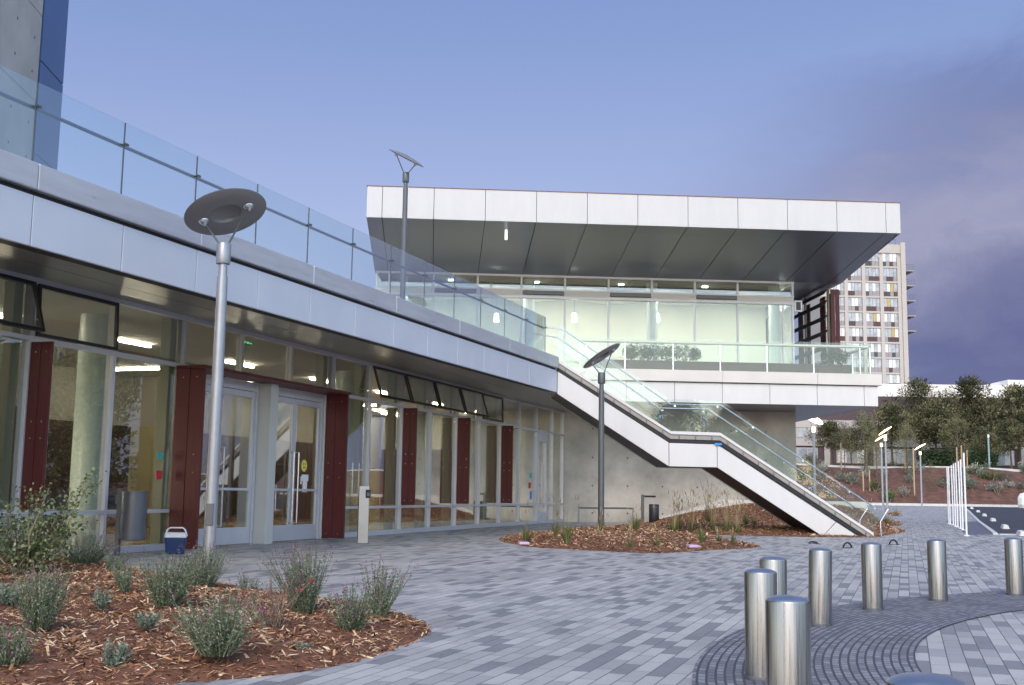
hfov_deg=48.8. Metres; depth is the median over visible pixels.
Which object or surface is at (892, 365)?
window
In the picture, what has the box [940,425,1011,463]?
pine tree
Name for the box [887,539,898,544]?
ground hoop
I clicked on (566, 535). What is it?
grass tuft
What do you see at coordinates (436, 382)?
awning window
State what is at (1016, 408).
pine tree
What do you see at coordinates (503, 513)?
indoor bin
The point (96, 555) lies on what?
lavender plant
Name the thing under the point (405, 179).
lamp post
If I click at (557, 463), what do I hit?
window
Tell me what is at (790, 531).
mulch bed
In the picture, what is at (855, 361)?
window
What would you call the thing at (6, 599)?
lavender plant
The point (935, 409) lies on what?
pine tree
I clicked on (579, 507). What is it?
leaning rail
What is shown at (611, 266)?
pavilion building
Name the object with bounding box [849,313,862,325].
window
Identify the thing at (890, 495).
slope shrub
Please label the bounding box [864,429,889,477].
young tree
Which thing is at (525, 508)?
window
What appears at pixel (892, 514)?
mulch chips
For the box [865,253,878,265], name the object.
window
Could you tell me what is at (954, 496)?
white pole
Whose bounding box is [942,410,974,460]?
young tree
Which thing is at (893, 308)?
window
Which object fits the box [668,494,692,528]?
ornamental grass
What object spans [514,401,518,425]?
window
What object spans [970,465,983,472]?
slope shrub
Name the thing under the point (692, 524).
ornamental grass
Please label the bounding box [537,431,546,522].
door
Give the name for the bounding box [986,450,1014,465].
window
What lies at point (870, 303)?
window
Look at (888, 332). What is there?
window
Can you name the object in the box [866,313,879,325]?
window
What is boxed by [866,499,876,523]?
grass tuft
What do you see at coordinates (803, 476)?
slope shrub
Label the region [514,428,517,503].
window
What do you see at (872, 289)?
window
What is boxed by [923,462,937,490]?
young tree
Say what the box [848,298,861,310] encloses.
window
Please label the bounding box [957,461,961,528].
white pole
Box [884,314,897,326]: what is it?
window
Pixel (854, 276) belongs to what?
window
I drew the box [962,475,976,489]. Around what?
slope shrub
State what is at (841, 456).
tree stake
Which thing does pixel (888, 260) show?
window
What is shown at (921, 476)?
lamp post
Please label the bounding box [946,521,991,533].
walkway strip
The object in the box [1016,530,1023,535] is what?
wheel stop
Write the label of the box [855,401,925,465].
pine tree
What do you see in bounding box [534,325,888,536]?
outdoor staircase
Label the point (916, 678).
bollard
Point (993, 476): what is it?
slope shrub
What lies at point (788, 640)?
bollard
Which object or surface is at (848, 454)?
window
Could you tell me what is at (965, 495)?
white pole
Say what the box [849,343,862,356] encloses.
window
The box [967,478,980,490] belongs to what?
slope shrub
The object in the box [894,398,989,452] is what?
pine tree
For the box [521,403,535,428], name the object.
window
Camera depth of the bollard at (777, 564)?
8.17 m
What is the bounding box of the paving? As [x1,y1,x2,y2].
[100,498,1023,684]
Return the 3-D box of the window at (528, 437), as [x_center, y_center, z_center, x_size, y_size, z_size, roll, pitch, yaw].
[0.517,4.294,39.119,0.012,2.533,1.837,-2,-8,19]
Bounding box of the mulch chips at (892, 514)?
[887,512,904,515]
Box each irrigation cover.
[518,541,529,544]
[686,544,699,547]
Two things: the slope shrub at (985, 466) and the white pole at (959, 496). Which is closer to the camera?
the white pole at (959, 496)
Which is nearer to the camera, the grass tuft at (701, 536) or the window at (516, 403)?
the grass tuft at (701, 536)
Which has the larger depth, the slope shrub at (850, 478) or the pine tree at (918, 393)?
the pine tree at (918, 393)
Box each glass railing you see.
[0,82,546,345]
[579,339,870,373]
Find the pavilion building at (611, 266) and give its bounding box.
[366,185,900,522]
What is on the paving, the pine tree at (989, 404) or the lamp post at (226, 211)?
the lamp post at (226, 211)
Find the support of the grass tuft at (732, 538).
on the mulch bed at (636, 550)
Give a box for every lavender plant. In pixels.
[0,555,90,629]
[0,581,26,606]
[0,615,44,666]
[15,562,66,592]
[55,529,121,563]
[86,583,115,608]
[99,636,132,666]
[103,542,130,572]
[110,560,143,590]
[133,610,162,627]
[135,546,215,606]
[162,578,267,656]
[171,540,235,587]
[234,571,265,590]
[257,541,336,613]
[287,641,311,649]
[321,577,381,631]
[357,554,417,617]
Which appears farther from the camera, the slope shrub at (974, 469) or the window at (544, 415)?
the slope shrub at (974, 469)
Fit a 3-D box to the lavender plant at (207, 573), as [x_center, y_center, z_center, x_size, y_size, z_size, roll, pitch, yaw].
[-3.266,2.336,12.012,0.702,0.545,0.615,1,-8,0]
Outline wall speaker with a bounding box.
[794,300,801,311]
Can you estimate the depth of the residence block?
133.44 m
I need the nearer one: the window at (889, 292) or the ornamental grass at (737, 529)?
the ornamental grass at (737, 529)
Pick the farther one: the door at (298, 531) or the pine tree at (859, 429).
the pine tree at (859, 429)
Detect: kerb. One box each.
[379,496,1018,534]
[796,463,1022,471]
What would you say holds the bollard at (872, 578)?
on the sett ring
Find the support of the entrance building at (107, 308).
on the paving
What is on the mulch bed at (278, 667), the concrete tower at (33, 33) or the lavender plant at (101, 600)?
the lavender plant at (101, 600)
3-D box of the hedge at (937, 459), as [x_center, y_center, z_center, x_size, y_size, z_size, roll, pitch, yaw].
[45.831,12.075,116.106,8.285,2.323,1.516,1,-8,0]
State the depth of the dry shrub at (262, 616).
8.09 m
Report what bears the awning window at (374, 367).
in the entrance building at (107, 308)
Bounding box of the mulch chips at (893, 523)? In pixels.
[882,519,902,525]
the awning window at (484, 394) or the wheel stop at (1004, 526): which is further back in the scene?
the wheel stop at (1004, 526)
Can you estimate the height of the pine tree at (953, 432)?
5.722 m
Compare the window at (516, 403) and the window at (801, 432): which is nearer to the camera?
the window at (516, 403)
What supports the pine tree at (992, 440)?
on the bank
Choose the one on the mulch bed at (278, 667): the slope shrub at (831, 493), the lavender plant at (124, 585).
the lavender plant at (124, 585)
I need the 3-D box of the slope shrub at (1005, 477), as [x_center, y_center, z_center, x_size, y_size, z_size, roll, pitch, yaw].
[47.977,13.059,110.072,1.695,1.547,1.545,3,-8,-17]
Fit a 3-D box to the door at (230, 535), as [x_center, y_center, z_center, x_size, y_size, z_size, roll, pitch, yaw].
[-5.370,2.411,21.992,0.158,2.990,1.231,-2,-8,19]
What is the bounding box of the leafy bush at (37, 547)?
[0,467,106,574]
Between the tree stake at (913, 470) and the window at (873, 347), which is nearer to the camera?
the tree stake at (913, 470)
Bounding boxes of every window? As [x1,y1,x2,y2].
[0,273,45,332]
[35,284,118,350]
[372,366,412,402]
[406,374,440,407]
[434,381,465,412]
[460,387,488,417]
[482,393,503,422]
[503,506,516,522]
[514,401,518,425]
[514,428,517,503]
[520,429,535,503]
[520,505,534,520]
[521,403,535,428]
[538,407,551,431]
[547,433,550,502]
[547,505,550,519]
[553,435,561,502]
[553,505,560,518]
[554,411,561,433]
[766,318,768,362]
[780,306,791,363]
[796,427,816,437]
[796,447,817,462]
[831,282,843,294]
[835,313,844,325]
[835,328,844,340]
[836,448,866,463]
[839,297,843,309]
[848,268,860,280]
[848,282,861,295]
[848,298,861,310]
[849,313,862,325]
[849,328,862,340]
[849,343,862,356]
[850,359,863,371]
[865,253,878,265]
[865,268,878,280]
[866,283,879,295]
[866,298,879,310]
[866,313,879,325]
[867,328,880,341]
[867,344,880,356]
[868,359,881,371]
[882,253,895,265]
[883,268,896,280]
[883,283,896,296]
[884,298,897,311]
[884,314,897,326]
[885,329,898,341]
[885,344,898,356]
[886,359,899,372]
[886,375,899,383]
[887,449,915,463]
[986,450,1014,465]
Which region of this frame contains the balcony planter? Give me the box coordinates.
[594,343,851,373]
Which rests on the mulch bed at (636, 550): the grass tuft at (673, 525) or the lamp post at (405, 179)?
the grass tuft at (673, 525)
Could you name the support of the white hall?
on the bank
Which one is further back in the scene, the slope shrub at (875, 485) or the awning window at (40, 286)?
the slope shrub at (875, 485)
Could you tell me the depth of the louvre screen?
46.59 m
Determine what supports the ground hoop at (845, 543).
on the paving
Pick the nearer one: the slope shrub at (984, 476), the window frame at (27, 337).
the window frame at (27, 337)
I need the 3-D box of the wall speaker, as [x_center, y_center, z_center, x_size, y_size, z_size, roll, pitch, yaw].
[11.268,-1.431,44.602,0.360,0.450,0.130,1,-8,-4]
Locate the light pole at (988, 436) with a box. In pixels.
[987,434,990,467]
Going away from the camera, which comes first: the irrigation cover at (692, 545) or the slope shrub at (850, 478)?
the irrigation cover at (692, 545)
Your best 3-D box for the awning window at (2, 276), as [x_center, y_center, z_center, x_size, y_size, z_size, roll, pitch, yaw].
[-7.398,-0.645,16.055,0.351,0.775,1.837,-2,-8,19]
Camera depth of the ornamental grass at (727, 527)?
28.47 m
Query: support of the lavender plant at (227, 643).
on the mulch bed at (278, 667)
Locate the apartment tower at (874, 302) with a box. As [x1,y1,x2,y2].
[802,239,915,383]
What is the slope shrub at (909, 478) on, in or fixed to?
on the bank
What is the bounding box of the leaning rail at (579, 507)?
[578,504,633,522]
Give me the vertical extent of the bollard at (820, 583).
0.655 m
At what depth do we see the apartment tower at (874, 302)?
222.57 m
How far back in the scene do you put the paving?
12.28 m
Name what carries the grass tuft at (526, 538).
on the mulch bed at (636, 550)
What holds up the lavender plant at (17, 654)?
on the mulch bed at (278, 667)
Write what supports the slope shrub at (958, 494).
on the bank
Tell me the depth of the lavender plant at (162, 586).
9.10 m
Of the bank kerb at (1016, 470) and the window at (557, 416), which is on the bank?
the bank kerb at (1016, 470)
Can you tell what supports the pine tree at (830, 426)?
on the bank
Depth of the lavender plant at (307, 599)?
9.49 m
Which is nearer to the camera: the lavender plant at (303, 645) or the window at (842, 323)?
the lavender plant at (303, 645)
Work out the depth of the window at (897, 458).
133.32 m
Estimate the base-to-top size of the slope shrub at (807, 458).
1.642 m
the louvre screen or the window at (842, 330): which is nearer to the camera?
the louvre screen
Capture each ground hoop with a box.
[841,542,852,547]
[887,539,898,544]
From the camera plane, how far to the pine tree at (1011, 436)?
118.37 m
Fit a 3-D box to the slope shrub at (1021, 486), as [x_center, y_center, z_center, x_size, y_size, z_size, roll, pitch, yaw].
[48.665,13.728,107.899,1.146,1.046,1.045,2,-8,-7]
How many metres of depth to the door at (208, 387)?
20.90 m
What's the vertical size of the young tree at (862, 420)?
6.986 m
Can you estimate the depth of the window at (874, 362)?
221.32 m
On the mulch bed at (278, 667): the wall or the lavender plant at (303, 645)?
the lavender plant at (303, 645)
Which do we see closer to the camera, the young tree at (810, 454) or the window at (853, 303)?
the young tree at (810, 454)
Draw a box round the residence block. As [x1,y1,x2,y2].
[796,396,1023,468]
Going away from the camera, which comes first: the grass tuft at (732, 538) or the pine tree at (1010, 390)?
the grass tuft at (732, 538)
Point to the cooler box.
(174, 541)
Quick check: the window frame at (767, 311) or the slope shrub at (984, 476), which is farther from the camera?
the slope shrub at (984, 476)
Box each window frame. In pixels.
[0,268,563,554]
[376,270,794,363]
[766,285,790,318]
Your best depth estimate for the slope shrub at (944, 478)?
108.52 m
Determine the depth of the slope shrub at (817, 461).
113.45 m
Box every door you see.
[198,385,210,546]
[216,387,255,544]
[272,396,294,540]
[290,399,320,539]
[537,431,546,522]
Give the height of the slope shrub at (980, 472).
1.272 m
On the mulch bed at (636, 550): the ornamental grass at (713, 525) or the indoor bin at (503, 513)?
the ornamental grass at (713, 525)
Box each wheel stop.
[1000,524,1009,528]
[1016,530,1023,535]
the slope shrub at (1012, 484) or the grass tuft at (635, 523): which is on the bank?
the slope shrub at (1012, 484)
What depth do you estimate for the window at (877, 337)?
222.08 m
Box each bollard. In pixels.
[744,568,776,681]
[760,556,786,594]
[765,595,811,684]
[808,548,831,626]
[861,542,883,610]
[885,672,965,684]
[927,539,947,601]
[1004,537,1023,595]
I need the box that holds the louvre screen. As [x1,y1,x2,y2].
[794,286,840,364]
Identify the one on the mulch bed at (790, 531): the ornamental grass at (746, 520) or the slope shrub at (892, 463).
the ornamental grass at (746, 520)
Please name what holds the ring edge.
on the paving
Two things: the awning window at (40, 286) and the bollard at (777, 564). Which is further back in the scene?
the awning window at (40, 286)
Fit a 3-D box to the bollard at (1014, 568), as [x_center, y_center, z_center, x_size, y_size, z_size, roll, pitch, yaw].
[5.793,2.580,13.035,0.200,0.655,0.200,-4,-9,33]
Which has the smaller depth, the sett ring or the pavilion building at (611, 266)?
the sett ring
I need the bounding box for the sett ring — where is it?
[692,591,1023,684]
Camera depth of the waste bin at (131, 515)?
18.04 m
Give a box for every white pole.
[946,467,949,523]
[948,466,950,523]
[951,465,953,524]
[953,464,956,526]
[955,463,959,527]
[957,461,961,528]
[960,460,965,529]
[963,453,969,535]
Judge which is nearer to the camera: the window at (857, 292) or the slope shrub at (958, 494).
the slope shrub at (958, 494)
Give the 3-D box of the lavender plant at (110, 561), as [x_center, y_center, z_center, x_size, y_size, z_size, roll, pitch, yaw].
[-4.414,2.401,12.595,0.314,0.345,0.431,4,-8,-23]
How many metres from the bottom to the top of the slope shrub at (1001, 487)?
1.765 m
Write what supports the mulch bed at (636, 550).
on the paving
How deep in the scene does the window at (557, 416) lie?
42.74 m
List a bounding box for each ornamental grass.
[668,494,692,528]
[674,488,705,530]
[690,475,718,521]
[696,493,724,529]
[708,487,741,530]
[717,495,748,532]
[742,497,750,523]
[746,501,757,523]
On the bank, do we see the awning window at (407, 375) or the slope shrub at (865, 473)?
the slope shrub at (865, 473)
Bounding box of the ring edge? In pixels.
[913,609,1023,671]
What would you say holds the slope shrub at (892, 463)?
on the bank
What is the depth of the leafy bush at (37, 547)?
12.77 m
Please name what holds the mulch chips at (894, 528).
on the mulch bed
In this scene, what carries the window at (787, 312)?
in the pavilion building at (611, 266)
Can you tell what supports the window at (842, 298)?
in the apartment tower at (874, 302)
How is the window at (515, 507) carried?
in the entrance building at (107, 308)
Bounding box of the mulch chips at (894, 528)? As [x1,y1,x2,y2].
[876,525,905,531]
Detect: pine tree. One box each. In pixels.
[805,419,852,464]
[828,417,899,465]
[832,427,871,465]
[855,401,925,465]
[880,374,952,455]
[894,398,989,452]
[902,399,973,449]
[912,418,985,459]
[938,374,1013,452]
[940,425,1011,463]
[957,395,1023,461]
[964,432,1011,459]
[977,388,1023,437]
[989,418,1023,468]
[997,382,1023,468]
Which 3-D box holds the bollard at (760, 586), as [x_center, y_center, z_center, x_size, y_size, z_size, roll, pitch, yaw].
[1.507,1.699,6.839,0.200,0.655,0.200,-1,-8,19]
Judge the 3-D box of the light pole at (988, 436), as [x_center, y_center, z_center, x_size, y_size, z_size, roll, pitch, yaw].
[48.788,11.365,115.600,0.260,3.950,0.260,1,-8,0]
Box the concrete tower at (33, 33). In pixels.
[0,0,68,169]
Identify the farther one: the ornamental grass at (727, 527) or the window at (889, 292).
the window at (889, 292)
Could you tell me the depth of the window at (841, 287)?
222.95 m
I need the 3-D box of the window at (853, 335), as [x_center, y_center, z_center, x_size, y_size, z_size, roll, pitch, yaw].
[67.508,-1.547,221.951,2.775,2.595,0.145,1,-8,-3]
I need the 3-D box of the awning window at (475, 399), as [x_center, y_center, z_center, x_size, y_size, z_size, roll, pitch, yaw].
[-1.158,1.808,33.923,0.931,0.775,1.839,1,-8,0]
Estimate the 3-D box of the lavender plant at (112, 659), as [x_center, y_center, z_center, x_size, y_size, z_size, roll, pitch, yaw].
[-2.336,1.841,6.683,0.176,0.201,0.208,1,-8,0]
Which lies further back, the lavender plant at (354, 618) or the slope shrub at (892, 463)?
the slope shrub at (892, 463)
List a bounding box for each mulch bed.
[0,555,427,684]
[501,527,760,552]
[650,503,902,537]
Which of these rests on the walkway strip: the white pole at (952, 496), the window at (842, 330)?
the white pole at (952, 496)
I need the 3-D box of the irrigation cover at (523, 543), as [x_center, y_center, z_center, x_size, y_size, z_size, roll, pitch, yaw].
[0.225,3.869,21.804,0.200,0.050,0.280,2,-8,-6]
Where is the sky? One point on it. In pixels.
(917, 104)
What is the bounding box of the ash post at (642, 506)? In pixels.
[641,495,655,518]
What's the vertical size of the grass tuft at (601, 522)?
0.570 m
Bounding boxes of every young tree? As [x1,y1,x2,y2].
[808,452,816,473]
[828,422,857,472]
[846,411,877,469]
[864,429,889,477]
[893,419,922,474]
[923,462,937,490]
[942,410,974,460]
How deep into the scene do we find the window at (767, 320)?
47.85 m
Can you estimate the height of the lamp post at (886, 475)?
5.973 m
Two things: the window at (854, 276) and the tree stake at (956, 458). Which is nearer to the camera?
the tree stake at (956, 458)
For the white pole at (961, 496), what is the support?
on the walkway strip
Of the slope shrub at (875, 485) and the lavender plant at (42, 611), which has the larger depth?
the slope shrub at (875, 485)
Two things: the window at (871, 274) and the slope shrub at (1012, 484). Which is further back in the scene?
the window at (871, 274)
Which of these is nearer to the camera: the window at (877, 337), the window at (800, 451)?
the window at (800, 451)
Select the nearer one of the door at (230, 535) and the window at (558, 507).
the door at (230, 535)
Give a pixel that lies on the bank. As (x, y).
(978, 494)
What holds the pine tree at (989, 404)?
on the bank
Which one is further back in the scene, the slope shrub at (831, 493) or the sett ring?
the slope shrub at (831, 493)
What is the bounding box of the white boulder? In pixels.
[1018,493,1023,507]
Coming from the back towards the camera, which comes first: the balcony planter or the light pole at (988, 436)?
the light pole at (988, 436)
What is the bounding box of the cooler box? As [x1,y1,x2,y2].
[165,527,187,553]
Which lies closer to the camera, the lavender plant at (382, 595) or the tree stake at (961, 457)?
the lavender plant at (382, 595)
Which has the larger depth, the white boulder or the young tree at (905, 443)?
the young tree at (905, 443)
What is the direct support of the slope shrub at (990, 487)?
on the bank
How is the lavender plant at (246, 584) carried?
on the mulch bed at (278, 667)
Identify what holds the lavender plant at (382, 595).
on the mulch bed at (278, 667)
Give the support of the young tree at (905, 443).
on the bank
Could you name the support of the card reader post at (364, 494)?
on the paving
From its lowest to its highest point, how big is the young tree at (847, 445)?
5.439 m
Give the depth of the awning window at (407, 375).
30.38 m
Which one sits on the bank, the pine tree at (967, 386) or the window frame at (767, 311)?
the pine tree at (967, 386)
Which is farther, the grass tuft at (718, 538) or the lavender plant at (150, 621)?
the grass tuft at (718, 538)
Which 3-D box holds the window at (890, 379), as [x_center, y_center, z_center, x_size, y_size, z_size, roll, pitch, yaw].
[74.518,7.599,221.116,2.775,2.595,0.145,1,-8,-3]
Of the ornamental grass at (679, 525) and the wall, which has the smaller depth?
the ornamental grass at (679, 525)
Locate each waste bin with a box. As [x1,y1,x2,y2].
[110,489,148,555]
[649,504,658,522]
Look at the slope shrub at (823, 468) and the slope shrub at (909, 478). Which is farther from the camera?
the slope shrub at (823, 468)
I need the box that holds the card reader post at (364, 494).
[357,486,370,543]
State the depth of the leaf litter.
8.60 m
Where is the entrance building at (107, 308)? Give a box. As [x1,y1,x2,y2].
[0,149,567,554]
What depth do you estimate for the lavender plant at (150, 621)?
7.83 m
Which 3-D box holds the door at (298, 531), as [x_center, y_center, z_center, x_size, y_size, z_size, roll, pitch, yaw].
[-4.465,2.767,24.585,0.158,2.990,1.131,-2,-8,19]
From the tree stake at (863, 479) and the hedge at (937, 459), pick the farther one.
the hedge at (937, 459)
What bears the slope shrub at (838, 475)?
on the bank
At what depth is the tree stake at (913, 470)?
106.35 m
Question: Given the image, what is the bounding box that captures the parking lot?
[967,507,1023,533]
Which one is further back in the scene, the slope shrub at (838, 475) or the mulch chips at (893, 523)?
the slope shrub at (838, 475)
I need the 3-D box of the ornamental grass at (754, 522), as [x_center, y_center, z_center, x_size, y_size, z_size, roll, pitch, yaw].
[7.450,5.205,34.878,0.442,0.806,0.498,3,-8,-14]
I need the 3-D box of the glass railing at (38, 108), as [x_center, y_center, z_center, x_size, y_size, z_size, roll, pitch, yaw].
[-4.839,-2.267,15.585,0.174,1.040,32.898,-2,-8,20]
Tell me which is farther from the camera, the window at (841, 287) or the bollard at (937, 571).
the window at (841, 287)
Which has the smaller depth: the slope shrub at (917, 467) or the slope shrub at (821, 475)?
the slope shrub at (821, 475)
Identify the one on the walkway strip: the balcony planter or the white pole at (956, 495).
the white pole at (956, 495)
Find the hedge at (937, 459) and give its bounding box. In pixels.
[917,449,999,467]
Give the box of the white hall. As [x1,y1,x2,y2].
[878,380,1023,397]
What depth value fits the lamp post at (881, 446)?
87.43 m
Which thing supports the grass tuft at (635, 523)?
on the mulch bed at (636, 550)
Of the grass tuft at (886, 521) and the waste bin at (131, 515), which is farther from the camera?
the grass tuft at (886, 521)
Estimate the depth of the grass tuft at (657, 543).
20.82 m
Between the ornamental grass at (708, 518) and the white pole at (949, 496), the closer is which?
the ornamental grass at (708, 518)
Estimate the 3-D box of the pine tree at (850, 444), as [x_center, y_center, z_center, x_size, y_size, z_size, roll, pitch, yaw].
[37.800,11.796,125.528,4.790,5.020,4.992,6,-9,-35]
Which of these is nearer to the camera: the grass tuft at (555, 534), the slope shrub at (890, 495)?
the grass tuft at (555, 534)
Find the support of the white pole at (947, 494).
on the paving
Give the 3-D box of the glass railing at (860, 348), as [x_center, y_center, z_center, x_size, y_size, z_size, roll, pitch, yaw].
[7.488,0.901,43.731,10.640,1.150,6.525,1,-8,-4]
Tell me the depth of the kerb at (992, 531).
103.02 m
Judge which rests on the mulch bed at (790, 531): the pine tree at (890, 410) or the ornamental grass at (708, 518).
the ornamental grass at (708, 518)
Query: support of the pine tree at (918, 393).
on the bank
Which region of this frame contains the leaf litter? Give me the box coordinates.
[177,535,970,681]
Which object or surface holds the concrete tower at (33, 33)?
on the entrance building at (107, 308)
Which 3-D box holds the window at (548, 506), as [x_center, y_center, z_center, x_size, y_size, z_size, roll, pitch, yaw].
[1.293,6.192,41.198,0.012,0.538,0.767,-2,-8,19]
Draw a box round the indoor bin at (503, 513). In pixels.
[495,502,506,521]
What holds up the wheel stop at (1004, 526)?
on the parking lot
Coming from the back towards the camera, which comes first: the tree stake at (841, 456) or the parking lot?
the tree stake at (841, 456)
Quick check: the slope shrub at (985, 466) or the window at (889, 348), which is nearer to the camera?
the slope shrub at (985, 466)
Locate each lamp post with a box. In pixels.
[184,188,265,574]
[389,149,422,299]
[583,343,619,525]
[809,418,822,494]
[876,434,886,507]
[879,427,890,508]
[915,444,924,506]
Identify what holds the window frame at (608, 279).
in the pavilion building at (611, 266)
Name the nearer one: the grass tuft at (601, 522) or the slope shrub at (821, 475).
the grass tuft at (601, 522)
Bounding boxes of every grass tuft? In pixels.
[515,500,541,541]
[548,498,572,536]
[549,493,583,543]
[594,511,610,530]
[625,522,639,547]
[627,505,642,529]
[643,524,665,545]
[652,491,688,531]
[692,515,715,542]
[714,526,722,540]
[729,525,736,542]
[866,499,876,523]
[878,503,893,523]
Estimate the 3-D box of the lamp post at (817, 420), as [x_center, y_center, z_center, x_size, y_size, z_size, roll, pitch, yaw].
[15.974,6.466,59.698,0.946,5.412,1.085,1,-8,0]
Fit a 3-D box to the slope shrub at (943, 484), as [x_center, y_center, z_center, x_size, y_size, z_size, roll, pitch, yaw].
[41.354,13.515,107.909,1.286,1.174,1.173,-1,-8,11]
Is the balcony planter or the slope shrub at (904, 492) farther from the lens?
the slope shrub at (904, 492)
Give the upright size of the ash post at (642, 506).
1.066 m
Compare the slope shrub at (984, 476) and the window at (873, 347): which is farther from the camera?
the window at (873, 347)
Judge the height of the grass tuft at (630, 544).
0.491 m
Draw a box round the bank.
[379,461,1023,504]
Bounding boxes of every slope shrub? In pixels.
[797,468,812,482]
[801,453,818,466]
[810,458,822,467]
[816,461,827,471]
[816,471,829,480]
[825,488,838,497]
[834,471,844,480]
[843,471,860,484]
[858,468,870,478]
[868,479,880,491]
[878,488,897,502]
[887,459,898,465]
[897,485,909,497]
[903,468,912,474]
[903,473,912,482]
[910,461,924,471]
[938,472,950,484]
[938,479,950,487]
[951,490,967,500]
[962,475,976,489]
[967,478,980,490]
[968,462,981,473]
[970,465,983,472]
[974,467,987,477]
[979,472,988,478]
[980,463,989,468]
[982,470,1000,480]
[984,481,994,490]
[987,478,1007,493]
[995,472,1013,481]
[1008,481,1014,487]
[1015,481,1023,489]
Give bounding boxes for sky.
[57,0,1023,447]
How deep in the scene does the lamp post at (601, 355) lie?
27.89 m
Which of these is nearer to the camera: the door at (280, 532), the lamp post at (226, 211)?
the lamp post at (226, 211)
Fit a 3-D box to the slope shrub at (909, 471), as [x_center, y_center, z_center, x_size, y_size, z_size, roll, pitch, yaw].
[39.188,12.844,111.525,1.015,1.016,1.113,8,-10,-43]
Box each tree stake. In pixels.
[840,443,841,468]
[862,471,863,490]
[912,448,914,494]
[956,447,957,470]
[960,445,962,469]
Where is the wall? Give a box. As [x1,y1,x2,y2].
[659,500,866,518]
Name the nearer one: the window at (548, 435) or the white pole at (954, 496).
the window at (548, 435)
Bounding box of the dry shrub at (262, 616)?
[236,575,305,626]
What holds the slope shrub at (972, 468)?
on the bank

